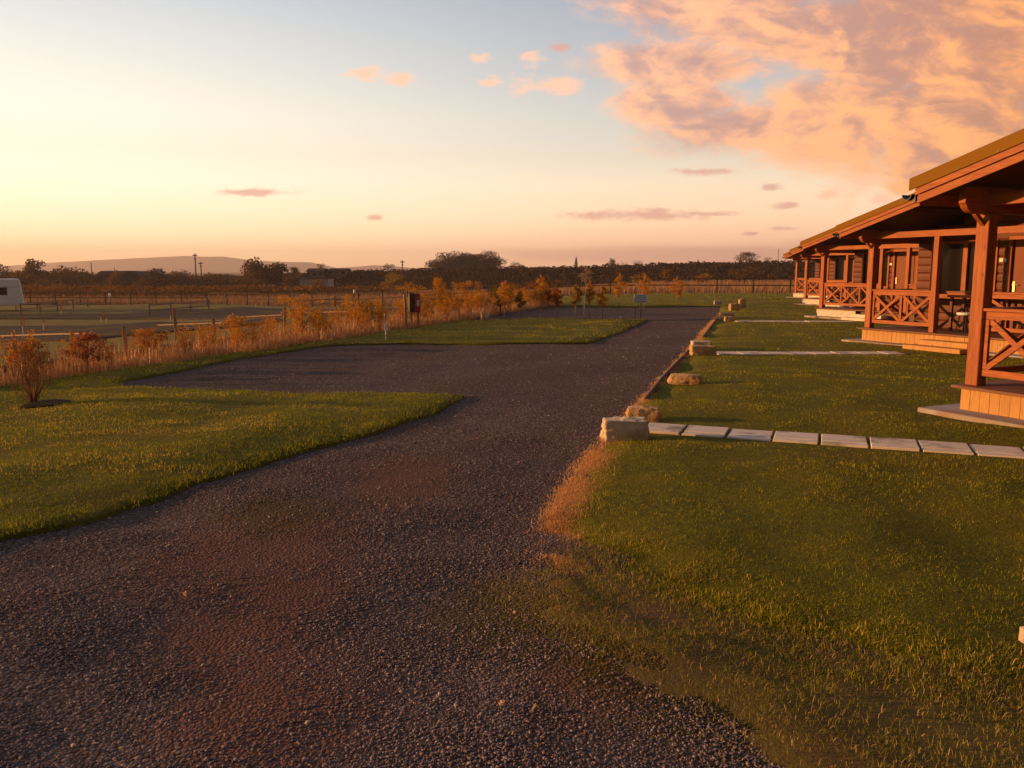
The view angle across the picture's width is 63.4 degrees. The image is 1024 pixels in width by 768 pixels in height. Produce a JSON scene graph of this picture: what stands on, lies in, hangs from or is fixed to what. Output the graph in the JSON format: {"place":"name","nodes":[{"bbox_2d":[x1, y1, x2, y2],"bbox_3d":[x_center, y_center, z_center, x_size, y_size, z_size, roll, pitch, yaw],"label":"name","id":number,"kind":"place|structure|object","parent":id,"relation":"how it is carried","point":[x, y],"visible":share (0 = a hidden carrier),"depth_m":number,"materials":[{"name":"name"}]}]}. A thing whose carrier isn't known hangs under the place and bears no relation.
{"place":"outdoors","nodes":[
{"label":"outdoors","id":0,"kind":"place"},
{"bbox_2d":[0,318,282,342],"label":"pitch track","id":1,"kind":"structure","parent":0,"point":[110,330],"depth_m":35.96,"materials":[{"name":"grey asphalt"}]},
{"bbox_2d":[0,256,334,271],"bbox_3d":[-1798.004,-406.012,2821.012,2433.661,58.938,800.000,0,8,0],"label":"hill","id":2,"kind":"structure","parent":0,"point":[209,264],"depth_m":2617.82,"materials":[{"name":"grey"}]},
{"bbox_2d":[0,307,421,319],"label":"pitch track","id":3,"kind":"structure","parent":0,"point":[204,314],"depth_m":60.55,"materials":[{"name":"grey asphalt"}]},
{"bbox_2d":[0,302,481,371],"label":"pitch grass","id":4,"kind":"structure","parent":0,"point":[77,309],"depth_m":52.81,"materials":[{"name":"plant"}]},
{"bbox_2d":[0,279,38,308],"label":"caravan","id":5,"kind":"object","parent":4,"relation":"on","point":[11,293],"visible":0.84,"depth_m":68.63,"materials":[{"name":"grey metal"}]},
{"bbox_2d":[1,332,87,336],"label":"kerb rail","id":6,"kind":"object","parent":4,"relation":"on","point":[43,334],"visible":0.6,"depth_m":29.54,"materials":[{"name":"grey concrete"}]},
{"bbox_2d":[0,317,647,540],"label":"lawn","id":7,"kind":"structure","parent":0,"point":[117,491],"depth_m":9.16,"materials":[{"name":"green plant"}]},
{"bbox_2d":[4,338,54,401],"bbox_3d":[-6.230,-0.153,10.750,0.616,0.883,0.496,-5,9,-34],"label":"shrub","id":8,"kind":"object","parent":7,"relation":"on","point":[33,395],"visible":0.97,"depth_m":10.73,"materials":[{"name":"brown plant"}]},
{"bbox_2d":[20,399,70,408],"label":"mulch","id":9,"kind":"object","parent":7,"relation":"on","point":[45,403],"visible":0.87,"depth_m":10.61,"materials":[{"name":"brown soil"}]},
{"bbox_2d":[174,326,200,358],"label":"hedge plant","id":10,"kind":"object","parent":7,"relation":"on","point":[188,344],"visible":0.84,"depth_m":16.62,"materials":[{"name":"orange plant"}]},
{"bbox_2d":[191,320,220,355],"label":"hedge plant","id":11,"kind":"object","parent":7,"relation":"on","point":[213,337],"visible":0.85,"depth_m":17.24,"materials":[{"name":"orange plant"}]},
{"bbox_2d":[408,292,420,325],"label":"fire point","id":12,"kind":"structure","parent":7,"relation":"on","point":[414,302],"depth_m":25.73,"materials":[{"name":"red plastic"}]},
{"bbox_2d":[497,280,512,318],"bbox_3d":[-0.234,-3.001,29.782,0.645,1.465,0.697,0,8,0],"label":"sapling","id":13,"kind":"object","parent":7,"relation":"on","point":[506,289],"visible":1,"depth_m":29.73,"materials":[{"name":"orange plant"}]},
{"bbox_2d":[513,290,526,317],"bbox_3d":[0.282,-2.865,30.126,0.492,1.103,0.468,-4,9,-26],"label":"sapling","id":14,"kind":"object","parent":7,"relation":"on","point":[518,297],"visible":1,"depth_m":30.05,"materials":[{"name":"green plant"}]},
{"bbox_2d":[535,274,546,317],"bbox_3d":[1.049,-3.102,29.766,0.464,1.670,0.530,0,8,0],"label":"sapling","id":15,"kind":"object","parent":7,"relation":"on","point":[541,287],"visible":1,"depth_m":29.70,"materials":[{"name":"orange plant"}]},
{"bbox_2d":[549,287,561,316],"bbox_3d":[1.595,-2.913,30.099,0.498,1.204,0.506,0,8,0],"label":"sapling","id":16,"kind":"object","parent":7,"relation":"on","point":[555,298],"visible":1,"depth_m":30.06,"materials":[{"name":"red plant"}]},
{"bbox_2d":[595,284,609,318],"bbox_3d":[3.228,-2.933,29.821,0.544,1.318,0.541,0,8,0],"label":"sapling","id":17,"kind":"object","parent":7,"relation":"on","point":[599,295],"visible":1,"depth_m":29.72,"materials":[{"name":"orange plant"}]},
{"bbox_2d":[343,265,427,271],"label":"hill","id":18,"kind":"structure","parent":0,"point":[373,267],"depth_m":2773.36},
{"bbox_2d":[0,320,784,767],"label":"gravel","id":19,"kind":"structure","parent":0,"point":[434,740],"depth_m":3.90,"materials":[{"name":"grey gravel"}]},
{"bbox_2d":[2,272,808,383],"bbox_3d":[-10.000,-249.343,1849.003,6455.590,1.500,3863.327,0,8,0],"label":"ground","id":20,"kind":"structure","parent":0,"point":[216,273],"depth_m":83.66,"materials":[{"name":"green plant"}]},
{"bbox_2d":[0,264,13,278],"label":"tree","id":21,"kind":"object","parent":20,"relation":"on","point":[3,275],"visible":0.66,"depth_m":138.98,"materials":[{"name":"brown plant"}]},
{"bbox_2d":[0,330,35,381],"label":"hedge plant","id":22,"kind":"object","parent":20,"relation":"on","point":[13,349],"visible":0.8,"depth_m":12.94,"materials":[{"name":"orange plant"}]},
{"bbox_2d":[8,341,50,367],"bbox_3d":[-7.925,-0.353,13.611,0.668,0.725,0.477,0,8,0],"label":"shrub","id":23,"kind":"object","parent":20,"relation":"on","point":[22,345],"visible":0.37,"depth_m":13.56,"materials":[{"name":"orange plant"}]},
{"bbox_2d":[22,258,48,283],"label":"tree","id":24,"kind":"object","parent":20,"relation":"on","point":[30,270],"visible":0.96,"depth_m":143.37,"materials":[{"name":"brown plant"}]},
{"bbox_2d":[19,298,88,313],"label":"rail fence","id":25,"kind":"object","parent":20,"relation":"on","point":[56,301],"visible":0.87,"depth_m":67.68,"materials":[{"name":"brown wood"}]},
{"bbox_2d":[59,330,97,372],"bbox_3d":[-7.592,-0.572,14.537,0.620,0.770,0.326,-2,8,-18],"label":"hedge plant","id":26,"kind":"object","parent":20,"relation":"on","point":[72,337],"visible":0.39,"depth_m":14.47,"materials":[{"name":"orange plant"}]},
{"bbox_2d":[61,331,108,372],"bbox_3d":[-7.422,-0.512,14.421,0.741,0.820,0.730,-4,9,-29],"label":"shrub","id":27,"kind":"object","parent":20,"relation":"on","point":[88,337],"visible":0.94,"depth_m":14.37,"materials":[{"name":"red plant"}]},
{"bbox_2d":[106,270,120,285],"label":"tree","id":28,"kind":"object","parent":20,"relation":"on","point":[113,280],"visible":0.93,"depth_m":136.76,"materials":[{"name":"brown plant"}]},
{"bbox_2d":[95,271,150,284],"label":"barn","id":29,"kind":"structure","parent":20,"relation":"on","point":[126,275],"depth_m":146.89,"materials":[{"name":"stone"}]},
{"bbox_2d":[122,326,128,362],"bbox_3d":[-7.607,-0.753,16.329,0.070,0.784,0.070,-4,7,-17],"label":"fence stake","id":30,"kind":"object","parent":20,"relation":"on","point":[124,338],"visible":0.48,"depth_m":16.29,"materials":[{"name":"brown wood"}]},
{"bbox_2d":[119,328,151,364],"bbox_3d":[-7.032,-0.696,15.600,0.610,0.729,0.370,0,8,-4],"label":"hedge plant","id":31,"kind":"object","parent":20,"relation":"on","point":[144,344],"visible":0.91,"depth_m":15.58,"materials":[{"name":"orange plant"}]},
{"bbox_2d":[129,328,172,353],"bbox_3d":[-7.163,-0.750,16.466,0.814,0.739,0.583,0,8,0],"label":"shrub","id":32,"kind":"object","parent":20,"relation":"on","point":[143,330],"visible":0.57,"depth_m":16.41,"materials":[{"name":"orange plant"}]},
{"bbox_2d":[6,265,305,287],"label":"thicket","id":33,"kind":"object","parent":20,"relation":"on","point":[66,276],"visible":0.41,"depth_m":146.16,"materials":[{"name":"green plant"}]},
{"bbox_2d":[144,268,168,286],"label":"tree","id":34,"kind":"object","parent":20,"relation":"on","point":[155,278],"visible":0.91,"depth_m":141.42,"materials":[{"name":"brown plant"}]},
{"bbox_2d":[172,308,177,345],"bbox_3d":[-7.568,-1.197,18.676,0.070,1.041,0.070,-4,11,-17],"label":"fence stake","id":35,"kind":"object","parent":20,"relation":"on","point":[174,319],"visible":0.56,"depth_m":18.61,"materials":[{"name":"brown wood"}]},
{"bbox_2d":[161,269,195,285],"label":"tree","id":36,"kind":"object","parent":20,"relation":"on","point":[177,278],"visible":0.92,"depth_m":144.43,"materials":[{"name":"brown plant"}]},
{"bbox_2d":[148,300,209,314],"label":"rail fence","id":37,"kind":"object","parent":20,"relation":"on","point":[190,306],"visible":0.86,"depth_m":64.29,"materials":[{"name":"brown wood"}]},
{"bbox_2d":[174,323,192,355],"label":"hedge plant","id":38,"kind":"object","parent":20,"relation":"on","point":[184,335],"visible":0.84,"depth_m":16.72,"materials":[{"name":"orange plant"}]},
{"bbox_2d":[21,283,409,299],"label":"bramble","id":39,"kind":"object","parent":20,"relation":"on","point":[214,290],"visible":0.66,"depth_m":102.79,"materials":[{"name":"plant"}]},
{"bbox_2d":[217,313,262,342],"bbox_3d":[-6.088,-1.125,18.578,1.048,0.913,0.825,0,8,0],"label":"shrub","id":40,"kind":"object","parent":20,"relation":"on","point":[249,325],"visible":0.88,"depth_m":18.53,"materials":[{"name":"orange plant"}]},
{"bbox_2d":[240,256,288,285],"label":"tree","id":41,"kind":"object","parent":20,"relation":"on","point":[269,276],"visible":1,"depth_m":137.62,"materials":[{"name":"brown plant"}]},
{"bbox_2d":[274,293,326,336],"bbox_3d":[-5.309,-1.652,21.034,1.281,1.294,1.029,0,8,0],"label":"shrub","id":42,"kind":"object","parent":20,"relation":"on","point":[299,312],"visible":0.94,"depth_m":20.95,"materials":[{"name":"orange plant"}]},
{"bbox_2d":[299,278,333,286],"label":"shed","id":43,"kind":"structure","parent":20,"relation":"on","point":[309,281],"depth_m":121.21,"materials":[{"name":"grey metal"}]},
{"bbox_2d":[331,300,344,334],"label":"hedge plant","id":44,"kind":"object","parent":20,"relation":"on","point":[338,315],"visible":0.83,"depth_m":22.07,"materials":[{"name":"orange plant"}]},
{"bbox_2d":[339,303,352,331],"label":"hedge plant","id":45,"kind":"object","parent":20,"relation":"on","point":[346,316],"visible":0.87,"depth_m":22.58,"materials":[{"name":"orange plant"}]},
{"bbox_2d":[343,297,379,321],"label":"shrub","id":46,"kind":"object","parent":20,"relation":"on","point":[372,314],"visible":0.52,"depth_m":24.16,"materials":[{"name":"orange plant"}]},
{"bbox_2d":[373,297,383,328],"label":"hedge plant","id":47,"kind":"object","parent":20,"relation":"on","point":[377,307],"visible":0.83,"depth_m":24.24,"materials":[{"name":"orange plant"}]},
{"bbox_2d":[379,272,409,288],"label":"tree","id":48,"kind":"object","parent":20,"relation":"on","point":[397,278],"visible":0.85,"depth_m":126.64,"materials":[{"name":"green plant"}]},
{"bbox_2d":[22,277,809,306],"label":"field fence","id":49,"kind":"object","parent":20,"relation":"on","point":[334,294],"visible":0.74,"depth_m":72.73,"materials":[{"name":"brown wood"}]},
{"bbox_2d":[396,282,437,308],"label":"shrub","id":50,"kind":"object","parent":20,"relation":"on","point":[410,290],"visible":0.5,"depth_m":29.99,"materials":[{"name":"orange plant"}]},
{"bbox_2d":[432,277,451,308],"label":"shrub","id":51,"kind":"object","parent":20,"relation":"on","point":[438,288],"visible":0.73,"depth_m":30.10,"materials":[{"name":"orange plant"}]},
{"bbox_2d":[435,297,449,321],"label":"hedge plant","id":52,"kind":"object","parent":20,"relation":"on","point":[444,310],"visible":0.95,"depth_m":28.59,"materials":[{"name":"orange plant"}]},
{"bbox_2d":[424,251,467,268],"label":"tree","id":53,"kind":"object","parent":20,"relation":"on","point":[442,262],"visible":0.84,"depth_m":225.58,"materials":[{"name":"brown plant"}]},
{"bbox_2d":[452,280,482,305],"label":"shrub","id":54,"kind":"object","parent":20,"relation":"on","point":[467,282],"visible":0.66,"depth_m":33.73,"materials":[{"name":"orange plant"}]},
{"bbox_2d":[454,252,482,268],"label":"tree","id":55,"kind":"object","parent":20,"relation":"on","point":[467,258],"visible":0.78,"depth_m":225.83,"materials":[{"name":"brown plant"}]},
{"bbox_2d":[472,251,507,268],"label":"tree","id":56,"kind":"object","parent":20,"relation":"on","point":[492,260],"visible":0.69,"depth_m":226.50,"materials":[{"name":"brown plant"}]},
{"bbox_2d":[486,284,519,314],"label":"shrub","id":57,"kind":"object","parent":20,"relation":"on","point":[498,300],"visible":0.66,"depth_m":33.79,"materials":[{"name":"orange plant"}]},
{"bbox_2d":[226,259,814,289],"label":"scrub","id":58,"kind":"object","parent":20,"relation":"on","point":[715,268],"visible":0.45,"depth_m":151.12,"materials":[{"name":"plant"}]},
{"bbox_2d":[508,281,542,296],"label":"shrub","id":59,"kind":"object","parent":20,"relation":"on","point":[527,288],"visible":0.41,"depth_m":40.19,"materials":[{"name":"orange plant"}]},
{"bbox_2d":[533,277,563,306],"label":"shrub","id":60,"kind":"object","parent":20,"relation":"on","point":[547,294],"visible":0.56,"depth_m":40.17,"materials":[{"name":"orange plant"}]},
{"bbox_2d":[730,267,760,282],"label":"tree","id":61,"kind":"object","parent":20,"relation":"on","point":[746,272],"visible":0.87,"depth_m":99.02,"materials":[{"name":"brown plant"}]},
{"bbox_2d":[24,279,813,305],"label":"meadow grass","id":62,"kind":"structure","parent":0,"point":[598,289],"depth_m":84.05,"materials":[{"name":"plant"}]},
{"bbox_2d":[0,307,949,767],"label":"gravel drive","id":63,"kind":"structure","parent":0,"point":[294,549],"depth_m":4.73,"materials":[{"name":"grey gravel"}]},
{"bbox_2d":[227,324,248,351],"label":"hedge plant","id":64,"kind":"object","parent":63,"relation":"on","point":[235,337],"visible":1,"depth_m":18.14,"materials":[{"name":"orange plant"}]},
{"bbox_2d":[259,315,274,347],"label":"hedge plant","id":65,"kind":"object","parent":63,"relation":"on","point":[265,323],"visible":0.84,"depth_m":19.10,"materials":[{"name":"orange plant"}]},
{"bbox_2d":[0,298,563,386],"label":"dry grass","id":66,"kind":"structure","parent":63,"relation":"on","point":[222,350],"depth_m":17.60,"materials":[{"name":"plant"}]},
{"bbox_2d":[305,305,330,340],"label":"hedge plant","id":67,"kind":"object","parent":63,"relation":"on","point":[315,322],"visible":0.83,"depth_m":20.95,"materials":[{"name":"orange plant"}]},
{"bbox_2d":[321,312,335,338],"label":"hedge plant","id":68,"kind":"object","parent":63,"relation":"on","point":[328,324],"visible":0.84,"depth_m":21.12,"materials":[{"name":"orange plant"}]},
{"bbox_2d":[342,294,368,332],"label":"hedge plant","id":69,"kind":"object","parent":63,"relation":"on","point":[354,314],"visible":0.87,"depth_m":22.93,"materials":[{"name":"orange plant"}]},
{"bbox_2d":[570,284,583,317],"bbox_3d":[2.388,-3.017,30.516,0.542,1.297,0.523,0,8,0],"label":"sapling","id":70,"kind":"object","parent":63,"relation":"on","point":[578,293],"visible":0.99,"depth_m":30.44,"materials":[{"name":"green plant"}]},
{"bbox_2d":[585,280,595,317],"bbox_3d":[2.867,-3.109,30.500,0.481,1.485,0.352,0,8,0],"label":"sapling","id":71,"kind":"object","parent":63,"relation":"on","point":[590,292],"visible":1,"depth_m":30.44,"materials":[{"name":"orange plant"}]},
{"bbox_2d":[612,274,627,305],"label":"sapling","id":72,"kind":"object","parent":63,"relation":"on","point":[620,277],"visible":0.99,"depth_m":40.91,"materials":[{"name":"orange plant"}]},
{"bbox_2d":[634,294,646,318],"bbox_3d":[4.663,-2.780,30.167,0.466,0.963,0.074,0,8,0],"label":"notice sign","id":73,"kind":"object","parent":63,"relation":"on","point":[640,298],"visible":0.95,"depth_m":30.10,"materials":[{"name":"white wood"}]},
{"bbox_2d":[636,274,652,307],"bbox_3d":[6.271,-4.406,39.202,0.850,1.704,0.863,0,8,0],"label":"sapling","id":74,"kind":"object","parent":63,"relation":"on","point":[640,286],"visible":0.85,"depth_m":39.10,"materials":[{"name":"orange plant"}]},
{"bbox_2d":[668,277,685,304],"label":"sapling","id":75,"kind":"object","parent":63,"relation":"on","point":[680,284],"visible":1,"depth_m":42.17,"materials":[{"name":"orange plant"}]},
{"bbox_2d":[690,340,712,344],"bbox_3d":[4.116,-0.816,18.038,0.459,0.269,0.207,0,8,0],"label":"limestone block","id":76,"kind":"object","parent":63,"relation":"on","point":[700,342],"depth_m":17.94,"materials":[{"name":"beige stone"}]},
{"bbox_2d":[716,312,734,319],"bbox_3d":[7.635,-2.422,29.676,0.650,0.318,0.347,-1,8,-6],"label":"limestone block","id":77,"kind":"object","parent":63,"relation":"on","point":[720,315],"depth_m":29.55,"materials":[{"name":"beige stone"}]},
{"bbox_2d":[188,262,814,289],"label":"embankment","id":78,"kind":"structure","parent":0,"point":[374,275],"depth_m":152.15,"materials":[{"name":"plant"}]},
{"bbox_2d":[305,268,328,277],"bbox_3d":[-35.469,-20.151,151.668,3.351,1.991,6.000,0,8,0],"label":"house","id":79,"kind":"structure","parent":78,"relation":"on","point":[316,273],"depth_m":149.08,"materials":[{"name":"brown brick"}]},
{"bbox_2d":[327,268,350,276],"bbox_3d":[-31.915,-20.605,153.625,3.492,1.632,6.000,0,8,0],"label":"house","id":80,"kind":"structure","parent":78,"relation":"on","point":[338,272],"depth_m":151.01,"materials":[{"name":"brown brick"}]},
{"bbox_2d":[734,252,759,261],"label":"tree","id":81,"kind":"object","parent":78,"relation":"on","point":[749,255],"visible":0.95,"depth_m":164.07,"materials":[{"name":"brown plant"}]},
{"bbox_2d":[0,0,1023,267],"label":"sky","id":82,"kind":"structure","parent":0,"point":[333,133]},
{"bbox_2d":[523,317,719,578],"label":"dead grass","id":83,"kind":"structure","parent":0,"point":[564,502],"depth_m":6.55,"materials":[{"name":"plant"}]},
{"bbox_2d":[473,502,1023,767],"bbox_3d":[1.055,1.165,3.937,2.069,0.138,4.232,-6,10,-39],"label":"grass","id":84,"kind":"structure","parent":0,"point":[801,659],"depth_m":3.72,"materials":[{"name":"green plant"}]},
{"bbox_2d":[550,292,1023,693],"bbox_3d":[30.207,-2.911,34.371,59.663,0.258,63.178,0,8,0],"label":"lawn","id":85,"kind":"structure","parent":0,"point":[909,522],"depth_m":6.25,"materials":[{"name":"green plant"}]},
{"bbox_2d":[600,416,649,442],"bbox_3d":[1.169,0.476,8.564,0.516,0.284,0.281,0,8,-3],"label":"limestone block","id":86,"kind":"object","parent":85,"relation":"on","point":[618,428],"depth_m":8.44,"materials":[{"name":"beige stone"}]},
{"bbox_2d":[625,405,661,421],"bbox_3d":[1.524,0.361,9.604,0.426,0.239,0.245,1,8,6],"label":"limestone block","id":87,"kind":"object","parent":85,"relation":"on","point":[651,414],"depth_m":9.49,"materials":[{"name":"beige stone"}]},
{"bbox_2d":[644,318,716,398],"bbox_3d":[4.750,-1.125,20.996,0.100,0.100,20.802,2,8,16],"label":"edging board","id":88,"kind":"object","parent":85,"relation":"on","point":[665,374],"visible":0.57,"depth_m":14.05,"materials":[{"name":"brown wood"}]},
{"bbox_2d":[667,373,703,384],"bbox_3d":[2.641,-0.053,12.650,0.556,0.232,0.276,2,8,14],"label":"limestone block","id":89,"kind":"object","parent":85,"relation":"on","point":[684,379],"depth_m":12.54,"materials":[{"name":"beige stone"}]},
{"bbox_2d":[689,345,716,355],"bbox_3d":[3.878,-0.666,16.861,0.539,0.266,0.268,0,8,0],"label":"limestone block","id":90,"kind":"object","parent":85,"relation":"on","point":[702,350],"depth_m":16.74,"materials":[{"name":"beige stone"}]},
{"bbox_2d":[782,252,829,297],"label":"timber cabin","id":91,"kind":"object","parent":85,"relation":"on","point":[796,293],"visible":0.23,"depth_m":52.69,"materials":[{"name":"wood"}]},
{"bbox_2d":[788,245,854,306],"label":"timber cabin","id":92,"kind":"object","parent":85,"relation":"on","point":[841,267],"visible":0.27,"depth_m":41.60,"materials":[{"name":"wood"}]},
{"bbox_2d":[834,257,854,282],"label":"window","id":93,"kind":"structure","parent":92,"relation":"in","point":[840,262],"depth_m":41.56,"materials":[{"name":"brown wood"}]},
{"bbox_2d":[798,227,918,321],"bbox_3d":[15.647,-4.081,29.128,7.875,3.882,7.228,-4,9,-24],"label":"timber cabin","id":94,"kind":"object","parent":85,"relation":"on","point":[897,266],"visible":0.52,"depth_m":29.62,"materials":[{"name":"wood"}]},
{"bbox_2d":[861,251,890,288],"bbox_3d":[13.205,-4.127,30.139,0.180,1.340,1.290,-4,9,-24],"label":"window","id":95,"kind":"structure","parent":94,"relation":"in","point":[864,254],"depth_m":30.04,"materials":[{"name":"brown wood"}]},
{"bbox_2d":[894,252,916,309],"bbox_3d":[13.766,-3.613,29.032,0.110,2.010,0.890,-4,9,-24],"label":"door","id":96,"kind":"structure","parent":94,"relation":"in","point":[901,256],"depth_m":29.12,"materials":[{"name":"paint"}]},
{"bbox_2d":[832,193,1023,357],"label":"timber cabin","id":97,"kind":"object","parent":85,"relation":"on","point":[944,237],"visible":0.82,"depth_m":19.00,"materials":[{"name":"wood"}]},
{"bbox_2d":[925,239,999,299],"bbox_3d":[10.399,-2.628,19.137,0.180,1.340,1.740,-4,9,-24],"label":"window","id":98,"kind":"structure","parent":97,"relation":"in","point":[957,263],"depth_m":19.30,"materials":[{"name":"brown glass"}]},
{"bbox_2d":[955,312,969,333],"bbox_3d":[9.820,-1.323,17.995,0.335,0.462,0.340,-4,9,-24],"label":"stool","id":99,"kind":"object","parent":97,"relation":"on","point":[965,314],"visible":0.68,"depth_m":17.91,"materials":[{"name":"black plastic"}]},
{"bbox_2d":[946,291,1004,330],"bbox_3d":[10.297,-1.605,18.431,0.560,0.900,1.100,-4,9,-24],"label":"porch table","id":100,"kind":"object","parent":97,"relation":"on","point":[963,295],"visible":0.52,"depth_m":18.71,"materials":[{"name":"brown wood"}]},
{"bbox_2d":[1008,240,1023,333],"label":"door","id":101,"kind":"structure","parent":97,"relation":"in","point":[1017,286],"depth_m":17.99,"materials":[{"name":"paint"}]},
{"bbox_2d":[902,128,1023,427],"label":"timber cabin","id":102,"kind":"object","parent":85,"relation":"on","point":[984,185],"visible":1,"depth_m":9.59,"materials":[{"name":"wood"}]},
{"bbox_2d":[735,320,851,321],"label":"path","id":103,"kind":"structure","parent":0,"point":[784,321],"depth_m":28.17,"materials":[{"name":"concrete"}]},
{"bbox_2d":[716,351,906,354],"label":"path","id":104,"kind":"structure","parent":0,"point":[811,353],"depth_m":17.22,"materials":[{"name":"concrete"}]},
{"bbox_2d":[648,422,1023,458],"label":"path","id":105,"kind":"structure","parent":0,"point":[860,441],"depth_m":8.38,"materials":[{"name":"concrete"}]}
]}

